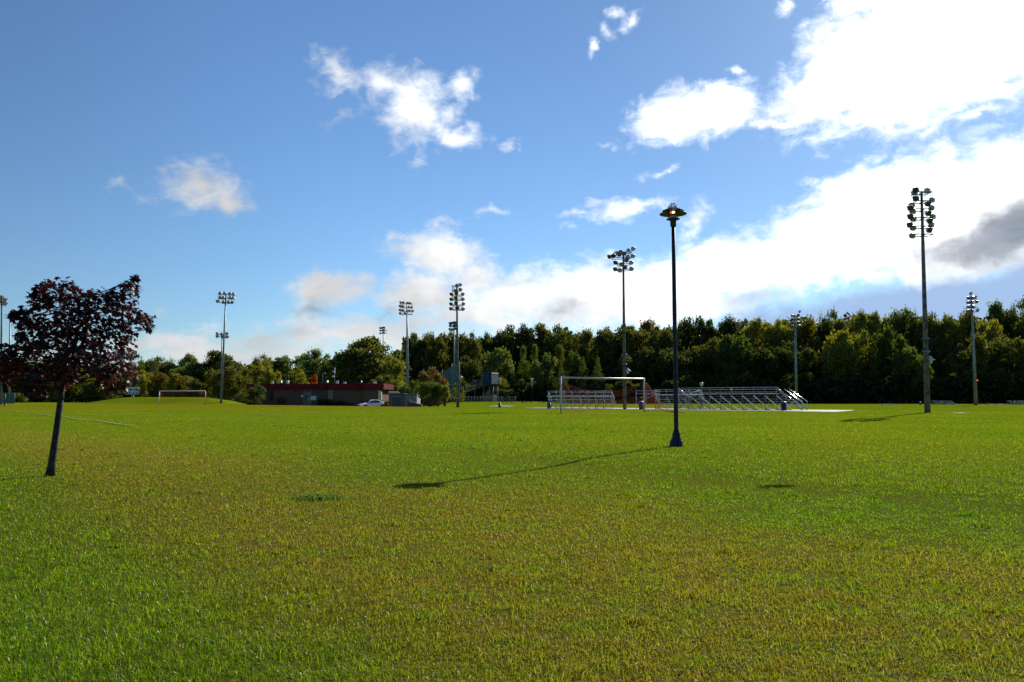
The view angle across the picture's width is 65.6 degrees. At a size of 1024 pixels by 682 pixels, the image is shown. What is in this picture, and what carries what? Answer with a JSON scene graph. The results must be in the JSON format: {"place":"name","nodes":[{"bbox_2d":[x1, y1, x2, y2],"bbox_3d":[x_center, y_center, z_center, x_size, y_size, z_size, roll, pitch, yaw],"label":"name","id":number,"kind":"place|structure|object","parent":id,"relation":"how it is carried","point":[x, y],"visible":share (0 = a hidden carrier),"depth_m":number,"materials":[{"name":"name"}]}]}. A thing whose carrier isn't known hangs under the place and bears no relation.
{"place":"outdoors","nodes":[
{"label":"outdoors","id":0,"kind":"place"},
{"bbox_2d":[0,397,1023,681],"bbox_3d":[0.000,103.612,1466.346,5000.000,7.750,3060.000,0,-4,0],"label":"ground","id":1,"kind":"structure","parent":0,"point":[148,405],"depth_m":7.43,"materials":[{"name":"green plant"}]},
{"bbox_2d":[0,295,7,404],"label":"floodlight pole","id":2,"kind":"object","parent":1,"relation":"on","point":[3,302],"visible":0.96,"depth_m":125.40,"materials":[{"name":"grey metal"}]},
{"bbox_2d":[39,364,87,400],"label":"tree","id":3,"kind":"object","parent":1,"relation":"on","point":[74,392],"visible":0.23,"depth_m":203.27,"materials":[{"name":"green plant"}]},
{"bbox_2d":[0,274,155,476],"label":"maple tree","id":4,"kind":"object","parent":1,"relation":"on","point":[64,377],"visible":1,"depth_m":10.52,"materials":[{"name":"purple plant"}]},
{"bbox_2d":[79,374,124,400],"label":"tree","id":5,"kind":"object","parent":1,"relation":"on","point":[92,390],"visible":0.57,"depth_m":193.05,"materials":[{"name":"green plant"}]},
{"bbox_2d":[2,384,242,401],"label":"undergrowth","id":6,"kind":"object","parent":1,"relation":"on","point":[41,399],"visible":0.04,"depth_m":206.66,"materials":[{"name":"green plant"}]},
{"bbox_2d":[126,369,153,396],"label":"tree","id":7,"kind":"object","parent":1,"relation":"on","point":[144,378],"visible":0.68,"depth_m":190.41,"materials":[{"name":"green plant"}]},
{"bbox_2d":[146,370,169,396],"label":"tree","id":8,"kind":"object","parent":1,"relation":"on","point":[158,380],"visible":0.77,"depth_m":188.54,"materials":[{"name":"green plant"}]},
{"bbox_2d":[144,355,176,388],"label":"tree","id":9,"kind":"object","parent":1,"relation":"on","point":[165,367],"visible":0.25,"depth_m":210.61,"materials":[{"name":"green plant"}]},
{"bbox_2d":[158,373,193,396],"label":"tree","id":10,"kind":"object","parent":1,"relation":"on","point":[171,384],"visible":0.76,"depth_m":187.90,"materials":[{"name":"green plant"}]},
{"bbox_2d":[167,366,202,389],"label":"tree","id":11,"kind":"object","parent":1,"relation":"on","point":[182,371],"visible":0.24,"depth_m":203.20,"materials":[{"name":"green plant"}]},
{"bbox_2d":[175,352,205,381],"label":"tree","id":12,"kind":"object","parent":1,"relation":"on","point":[183,361],"visible":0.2,"depth_m":212.64,"materials":[{"name":"green plant"}]},
{"bbox_2d":[182,379,212,397],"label":"tree","id":13,"kind":"object","parent":1,"relation":"on","point":[195,384],"visible":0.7,"depth_m":183.51,"materials":[{"name":"green plant"}]},
{"bbox_2d":[185,349,246,386],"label":"tree","id":14,"kind":"object","parent":1,"relation":"on","point":[213,361],"visible":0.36,"depth_m":209.70,"materials":[{"name":"green plant"}]},
{"bbox_2d":[215,292,235,402],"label":"floodlight pole","id":15,"kind":"object","parent":1,"relation":"on","point":[229,294],"visible":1,"depth_m":135.47,"materials":[{"name":"grey metal"}]},
{"bbox_2d":[207,365,246,400],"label":"tree","id":16,"kind":"object","parent":1,"relation":"on","point":[231,376],"visible":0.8,"depth_m":148.59,"materials":[{"name":"green plant"}]},
{"bbox_2d":[237,368,253,403],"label":"tree","id":17,"kind":"object","parent":1,"relation":"on","point":[247,380],"visible":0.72,"depth_m":145.52,"materials":[{"name":"green plant"}]},
{"bbox_2d":[238,363,270,399],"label":"tree","id":18,"kind":"object","parent":1,"relation":"on","point":[256,375],"visible":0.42,"depth_m":174.58,"materials":[{"name":"green plant"}]},
{"bbox_2d":[246,383,267,404],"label":"bush","id":19,"kind":"object","parent":1,"relation":"on","point":[256,391],"visible":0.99,"depth_m":125.34,"materials":[{"name":"green plant"}]},
{"bbox_2d":[251,352,273,374],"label":"tree","id":20,"kind":"object","parent":1,"relation":"on","point":[256,362],"visible":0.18,"depth_m":205.35,"materials":[{"name":"green plant"}]},
{"bbox_2d":[261,366,282,383],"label":"tree","id":21,"kind":"object","parent":1,"relation":"on","point":[270,375],"visible":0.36,"depth_m":172.92,"materials":[{"name":"green plant"}]},
{"bbox_2d":[270,355,304,383],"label":"tree","id":22,"kind":"object","parent":1,"relation":"on","point":[282,364],"visible":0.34,"depth_m":209.76,"materials":[{"name":"green plant"}]},
{"bbox_2d":[279,368,309,383],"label":"tree","id":23,"kind":"object","parent":1,"relation":"on","point":[292,377],"visible":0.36,"depth_m":170.59,"materials":[{"name":"green plant"}]},
{"bbox_2d":[296,347,330,383],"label":"tree","id":24,"kind":"object","parent":1,"relation":"on","point":[312,364],"visible":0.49,"depth_m":193.82,"materials":[{"name":"green plant"}]},
{"bbox_2d":[246,370,393,405],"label":"clubhouse","id":25,"kind":"structure","parent":1,"relation":"on","point":[357,394],"depth_m":130.25,"materials":[{"name":"brown brick"}]},
{"bbox_2d":[279,492,369,500],"bbox_3d":[-2.009,1.638,8.412,1.009,0.074,0.469,0,-4,0],"label":"grass tuft","id":26,"kind":"object","parent":1,"relation":"on","point":[319,496],"visible":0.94,"depth_m":8.34,"materials":[{"name":"green plant"}]},
{"bbox_2d":[317,360,340,383],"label":"tree","id":27,"kind":"object","parent":1,"relation":"on","point":[324,370],"visible":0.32,"depth_m":188.29,"materials":[{"name":"green plant"}]},
{"bbox_2d":[325,334,411,384],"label":"tree","id":28,"kind":"object","parent":1,"relation":"on","point":[357,362],"visible":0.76,"depth_m":166.98,"materials":[{"name":"green plant"}]},
{"bbox_2d":[370,374,400,390],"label":"tree","id":29,"kind":"object","parent":1,"relation":"on","point":[387,380],"visible":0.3,"depth_m":151.25,"materials":[{"name":"green plant"}]},
{"bbox_2d":[379,355,405,387],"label":"tree","id":30,"kind":"object","parent":1,"relation":"on","point":[396,370],"visible":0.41,"depth_m":159.26,"materials":[{"name":"green plant"}]},
{"bbox_2d":[388,393,420,406],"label":"shed","id":31,"kind":"structure","parent":1,"relation":"on","point":[399,399],"depth_m":105.74,"materials":[{"name":"grey paint"}]},
{"bbox_2d":[398,301,413,387],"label":"floodlight pole","id":32,"kind":"object","parent":1,"relation":"on","point":[407,311],"visible":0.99,"depth_m":118.23,"materials":[{"name":"grey metal"}]},
{"bbox_2d":[400,331,429,385],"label":"tree","id":33,"kind":"object","parent":1,"relation":"on","point":[415,348],"visible":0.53,"depth_m":197.89,"materials":[{"name":"green plant"}]},
{"bbox_2d":[416,381,438,405],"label":"shrub","id":34,"kind":"object","parent":1,"relation":"on","point":[424,387],"visible":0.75,"depth_m":101.31,"materials":[{"name":"green plant"}]},
{"bbox_2d":[415,331,450,380],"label":"tree","id":35,"kind":"object","parent":1,"relation":"on","point":[437,357],"visible":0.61,"depth_m":196.28,"materials":[{"name":"green plant"}]},
{"bbox_2d":[418,366,449,405],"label":"tree","id":36,"kind":"object","parent":1,"relation":"on","point":[430,375],"visible":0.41,"depth_m":131.06,"materials":[{"name":"green plant"}]},
{"bbox_2d":[430,383,444,405],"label":"shrub","id":37,"kind":"object","parent":1,"relation":"on","point":[436,393],"visible":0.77,"depth_m":100.37,"materials":[{"name":"green plant"}]},
{"bbox_2d":[423,362,459,403],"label":"backstop","id":38,"kind":"object","parent":1,"relation":"on","point":[449,374],"visible":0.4,"depth_m":141.25,"materials":[{"name":"teal"}]},
{"bbox_2d":[438,384,450,405],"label":"shrub","id":39,"kind":"object","parent":1,"relation":"on","point":[445,390],"visible":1,"depth_m":99.48,"materials":[{"name":"green plant"}]},
{"bbox_2d":[449,283,464,406],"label":"floodlight pole","id":40,"kind":"object","parent":1,"relation":"on","point":[455,299],"visible":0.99,"depth_m":89.12,"materials":[{"name":"grey metal"}]},
{"bbox_2d":[451,355,482,385],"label":"tree","id":41,"kind":"object","parent":1,"relation":"on","point":[468,367],"visible":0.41,"depth_m":183.81,"materials":[{"name":"green plant"}]},
{"bbox_2d":[449,330,486,377],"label":"tree","id":42,"kind":"object","parent":1,"relation":"on","point":[470,347],"visible":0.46,"depth_m":193.76,"materials":[{"name":"green plant"}]},
{"bbox_2d":[451,372,500,401],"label":"grandstand","id":43,"kind":"object","parent":1,"relation":"on","point":[490,378],"visible":0.74,"depth_m":153.90,"materials":[{"name":"metal"}]},
{"bbox_2d":[478,331,500,375],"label":"tree","id":44,"kind":"object","parent":1,"relation":"on","point":[489,340],"visible":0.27,"depth_m":203.48,"materials":[{"name":"green plant"}]},
{"bbox_2d":[480,377,508,399],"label":"tree","id":45,"kind":"object","parent":1,"relation":"on","point":[501,383],"visible":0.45,"depth_m":168.30,"materials":[{"name":"green plant"}]},
{"bbox_2d":[483,346,515,400],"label":"tree","id":46,"kind":"object","parent":1,"relation":"on","point":[503,365],"visible":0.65,"depth_m":176.52,"materials":[{"name":"green plant"}]},
{"bbox_2d":[401,326,609,402],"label":"woods","id":47,"kind":"object","parent":1,"relation":"on","point":[505,339],"visible":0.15,"depth_m":203.51,"materials":[{"name":"green plant"}]},
{"bbox_2d":[404,376,607,402],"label":"undergrowth","id":48,"kind":"object","parent":1,"relation":"on","point":[522,387],"visible":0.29,"depth_m":176.36,"materials":[{"name":"green plant"}]},
{"bbox_2d":[499,389,519,400],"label":"tree","id":49,"kind":"object","parent":1,"relation":"on","point":[505,393],"visible":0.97,"depth_m":166.55,"materials":[{"name":"green plant"}]},
{"bbox_2d":[501,323,543,375],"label":"tree","id":50,"kind":"object","parent":1,"relation":"on","point":[521,329],"visible":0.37,"depth_m":204.67,"materials":[{"name":"green plant"}]},
{"bbox_2d":[517,345,529,381],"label":"tree","id":51,"kind":"object","parent":1,"relation":"on","point":[523,361],"visible":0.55,"depth_m":183.77,"materials":[{"name":"green plant"}]},
{"bbox_2d":[517,321,556,370],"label":"tree","id":52,"kind":"object","parent":1,"relation":"on","point":[540,330],"visible":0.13,"depth_m":204.41,"materials":[{"name":"green plant"}]},
{"bbox_2d":[528,352,557,398],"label":"tree","id":53,"kind":"object","parent":1,"relation":"on","point":[547,366],"visible":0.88,"depth_m":176.36,"materials":[{"name":"green plant"}]},
{"bbox_2d":[541,323,575,376],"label":"tree","id":54,"kind":"object","parent":1,"relation":"on","point":[555,341],"visible":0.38,"depth_m":199.93,"materials":[{"name":"green plant"}]},
{"bbox_2d":[552,344,564,402],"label":"tree","id":55,"kind":"object","parent":1,"relation":"on","point":[559,352],"visible":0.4,"depth_m":181.93,"materials":[{"name":"green plant"}]},
{"bbox_2d":[550,367,576,400],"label":"tree","id":56,"kind":"object","parent":1,"relation":"on","point":[565,385],"visible":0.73,"depth_m":167.59,"materials":[{"name":"green plant"}]},
{"bbox_2d":[559,350,586,396],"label":"tree","id":57,"kind":"object","parent":1,"relation":"on","point":[571,363],"visible":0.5,"depth_m":179.03,"materials":[{"name":"green plant"}]},
{"bbox_2d":[570,357,592,402],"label":"tree","id":58,"kind":"object","parent":1,"relation":"on","point":[583,374],"visible":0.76,"depth_m":169.65,"materials":[{"name":"green plant"}]},
{"bbox_2d":[568,327,600,387],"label":"tree","id":59,"kind":"object","parent":1,"relation":"on","point":[579,345],"visible":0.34,"depth_m":196.20,"materials":[{"name":"green plant"}]},
{"bbox_2d":[584,355,606,402],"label":"tree","id":60,"kind":"object","parent":1,"relation":"on","point":[597,386],"visible":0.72,"depth_m":167.54,"materials":[{"name":"green plant"}]},
{"bbox_2d":[582,325,633,385],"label":"tree","id":61,"kind":"object","parent":1,"relation":"on","point":[599,342],"visible":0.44,"depth_m":188.86,"materials":[{"name":"green plant"}]},
{"bbox_2d":[607,247,635,408],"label":"floodlight pole","id":62,"kind":"object","parent":1,"relation":"on","point":[619,253],"visible":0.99,"depth_m":72.86,"materials":[{"name":"grey metal"}]},
{"bbox_2d":[560,376,685,412],"bbox_3d":[7.704,3.710,54.021,7.959,2.581,4.188,3,-5,-32],"label":"soccer goal","id":63,"kind":"object","parent":1,"relation":"on","point":[643,383],"visible":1,"depth_m":54.98,"materials":[{"name":"white paint"}]},
{"bbox_2d":[611,323,648,382],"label":"tree","id":64,"kind":"object","parent":1,"relation":"on","point":[631,344],"visible":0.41,"depth_m":183.92,"materials":[{"name":"green plant"}]},
{"bbox_2d":[613,347,661,398],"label":"tree","id":65,"kind":"object","parent":1,"relation":"on","point":[639,362],"visible":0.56,"depth_m":171.20,"materials":[{"name":"green plant"}]},
{"bbox_2d":[639,317,662,341],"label":"tree","id":66,"kind":"object","parent":1,"relation":"on","point":[646,325],"visible":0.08,"depth_m":197.78,"materials":[{"name":"green plant"}]},
{"bbox_2d":[641,323,684,402],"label":"tree","id":67,"kind":"object","parent":1,"relation":"on","point":[665,338],"visible":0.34,"depth_m":180.45,"materials":[{"name":"green plant"}]},
{"bbox_2d":[659,203,686,446],"bbox_3d":[3.384,-0.345,16.522,0.563,5.136,0.563,0,-4,0],"label":"street lamp","id":68,"kind":"object","parent":1,"relation":"on","point":[674,213],"visible":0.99,"depth_m":16.49,"materials":[{"name":"black metal"}]},
{"bbox_2d":[643,347,707,386],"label":"tree","id":69,"kind":"object","parent":1,"relation":"on","point":[685,363],"visible":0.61,"depth_m":169.45,"materials":[{"name":"green plant"}]},
{"bbox_2d":[681,315,720,374],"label":"tree","id":70,"kind":"object","parent":1,"relation":"on","point":[700,325],"visible":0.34,"depth_m":184.92,"materials":[{"name":"green plant"}]},
{"bbox_2d":[691,336,727,393],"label":"tree","id":71,"kind":"object","parent":1,"relation":"on","point":[708,354],"visible":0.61,"depth_m":169.79,"materials":[{"name":"green plant"}]},
{"bbox_2d":[709,331,757,402],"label":"tree","id":72,"kind":"object","parent":1,"relation":"on","point":[729,348],"visible":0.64,"depth_m":169.68,"materials":[{"name":"green plant"}]},
{"bbox_2d":[717,313,749,369],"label":"tree","id":73,"kind":"object","parent":1,"relation":"on","point":[728,326],"visible":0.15,"depth_m":184.08,"materials":[{"name":"green plant"}]},
{"bbox_2d":[739,316,777,376],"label":"tree","id":74,"kind":"object","parent":1,"relation":"on","point":[760,330],"visible":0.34,"depth_m":180.33,"materials":[{"name":"green plant"}]},
{"bbox_2d":[734,343,791,398],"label":"tree","id":75,"kind":"object","parent":1,"relation":"on","point":[757,369],"visible":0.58,"depth_m":166.38,"materials":[{"name":"green plant"}]},
{"bbox_2d":[760,316,799,366],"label":"tree","id":76,"kind":"object","parent":1,"relation":"on","point":[785,333],"visible":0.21,"depth_m":178.43,"materials":[{"name":"green plant"}]},
{"bbox_2d":[761,339,825,402],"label":"tree","id":77,"kind":"object","parent":1,"relation":"on","point":[808,361],"visible":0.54,"depth_m":167.68,"materials":[{"name":"green plant"}]},
{"bbox_2d":[790,310,800,403],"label":"floodlight pole","id":78,"kind":"object","parent":1,"relation":"on","point":[794,322],"visible":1,"depth_m":122.08,"materials":[{"name":"grey metal"}]},
{"bbox_2d":[789,314,826,402],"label":"tree","id":79,"kind":"object","parent":1,"relation":"on","point":[808,325],"visible":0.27,"depth_m":183.11,"materials":[{"name":"green plant"}]},
{"bbox_2d":[603,311,1023,402],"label":"woods","id":80,"kind":"object","parent":1,"relation":"on","point":[745,323],"visible":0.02,"depth_m":185.71,"materials":[{"name":"green plant"}]},
{"bbox_2d":[604,367,1023,402],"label":"undergrowth","id":81,"kind":"object","parent":1,"relation":"on","point":[826,391],"visible":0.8,"depth_m":160.94,"materials":[{"name":"green plant"}]},
{"bbox_2d":[811,306,841,375],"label":"tree","id":82,"kind":"object","parent":1,"relation":"on","point":[833,315],"visible":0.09,"depth_m":189.58,"materials":[{"name":"green plant"}]},
{"bbox_2d":[818,328,864,402],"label":"tree","id":83,"kind":"object","parent":1,"relation":"on","point":[839,344],"visible":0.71,"depth_m":165.66,"materials":[{"name":"green plant"}]},
{"bbox_2d":[822,317,861,374],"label":"tree","id":84,"kind":"object","parent":1,"relation":"on","point":[839,324],"visible":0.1,"depth_m":180.08,"materials":[{"name":"green plant"}]},
{"bbox_2d":[846,308,872,372],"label":"tree","id":85,"kind":"object","parent":1,"relation":"on","point":[859,323],"visible":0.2,"depth_m":181.27,"materials":[{"name":"green plant"}]},
{"bbox_2d":[843,327,880,397],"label":"tree","id":86,"kind":"object","parent":1,"relation":"on","point":[871,362],"visible":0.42,"depth_m":166.09,"materials":[{"name":"green plant"}]},
{"bbox_2d":[865,309,897,364],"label":"tree","id":87,"kind":"object","parent":1,"relation":"on","point":[876,321],"visible":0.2,"depth_m":182.91,"materials":[{"name":"green plant"}]},
{"bbox_2d":[870,324,910,400],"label":"tree","id":88,"kind":"object","parent":1,"relation":"on","point":[884,344],"visible":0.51,"depth_m":167.03,"materials":[{"name":"green plant"}]},
{"bbox_2d":[877,307,915,367],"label":"tree","id":89,"kind":"object","parent":1,"relation":"on","point":[896,319],"visible":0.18,"depth_m":182.93,"materials":[{"name":"green plant"}]},
{"bbox_2d":[890,346,933,402],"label":"tree","id":90,"kind":"object","parent":1,"relation":"on","point":[904,360],"visible":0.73,"depth_m":160.75,"materials":[{"name":"green plant"}]},
{"bbox_2d":[907,187,935,412],"bbox_3d":[29.619,-2.978,57.081,2.423,16.397,1.428,0,-4,0],"label":"floodlight pole","id":91,"kind":"object","parent":1,"relation":"on","point":[912,218],"visible":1,"depth_m":57.04,"materials":[{"name":"grey metal"}]},
{"bbox_2d":[909,311,954,388],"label":"tree","id":92,"kind":"object","parent":1,"relation":"on","point":[933,331],"visible":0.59,"depth_m":179.83,"materials":[{"name":"green plant"}]},
{"bbox_2d":[931,313,969,378],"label":"tree","id":93,"kind":"object","parent":1,"relation":"on","point":[953,329],"visible":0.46,"depth_m":178.56,"materials":[{"name":"green plant"}]},
{"bbox_2d":[947,306,979,364],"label":"tree","id":94,"kind":"object","parent":1,"relation":"on","point":[964,321],"visible":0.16,"depth_m":180.73,"materials":[{"name":"green plant"}]},
{"bbox_2d":[966,292,979,404],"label":"floodlight pole","id":95,"kind":"object","parent":1,"relation":"on","point":[972,311],"visible":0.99,"depth_m":120.17,"materials":[{"name":"grey metal"}]},
{"bbox_2d":[939,330,1011,401],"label":"tree","id":96,"kind":"object","parent":1,"relation":"on","point":[957,361],"visible":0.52,"depth_m":165.96,"materials":[{"name":"green plant"}]},
{"bbox_2d":[965,318,1003,402],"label":"tree","id":97,"kind":"object","parent":1,"relation":"on","point":[989,331],"visible":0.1,"depth_m":177.50,"materials":[{"name":"green plant"}]},
{"bbox_2d":[986,298,1015,401],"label":"tree","id":98,"kind":"object","parent":1,"relation":"on","point":[996,311],"visible":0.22,"depth_m":187.33,"materials":[{"name":"green plant"}]},
{"bbox_2d":[981,333,1023,398],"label":"tree","id":99,"kind":"object","parent":1,"relation":"on","point":[1017,364],"visible":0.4,"depth_m":166.40,"materials":[{"name":"green plant"}]},
{"bbox_2d":[1004,295,1023,372],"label":"tree","id":100,"kind":"object","parent":1,"relation":"on","point":[1011,312],"visible":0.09,"depth_m":187.78,"materials":[{"name":"green plant"}]},
{"bbox_2d":[1005,317,1023,370],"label":"tree","id":101,"kind":"object","parent":1,"relation":"on","point":[1017,331],"visible":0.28,"depth_m":180.18,"materials":[{"name":"green plant"}]},
{"bbox_2d":[0,0,1023,376],"label":"sky","id":102,"kind":"structure","parent":0,"point":[327,166],"materials":[{"name":"blue"}]},
{"bbox_2d":[536,407,853,411],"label":"path","id":103,"kind":"structure","parent":0,"point":[797,410],"depth_m":65.43,"materials":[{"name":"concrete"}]},
{"bbox_2d":[548,391,615,408],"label":"bleacher","id":104,"kind":"object","parent":103,"relation":"on","point":[595,401],"visible":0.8,"depth_m":76.82,"materials":[{"name":"metal"}]},
{"bbox_2d":[636,389,704,408],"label":"bleacher","id":105,"kind":"object","parent":103,"relation":"on","point":[666,394],"visible":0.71,"depth_m":71.75,"materials":[{"name":"metal"}]},
{"bbox_2d":[678,387,807,409],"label":"bleacher","id":106,"kind":"object","parent":103,"relation":"on","point":[731,401],"visible":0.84,"depth_m":67.40,"materials":[{"name":"metal"}]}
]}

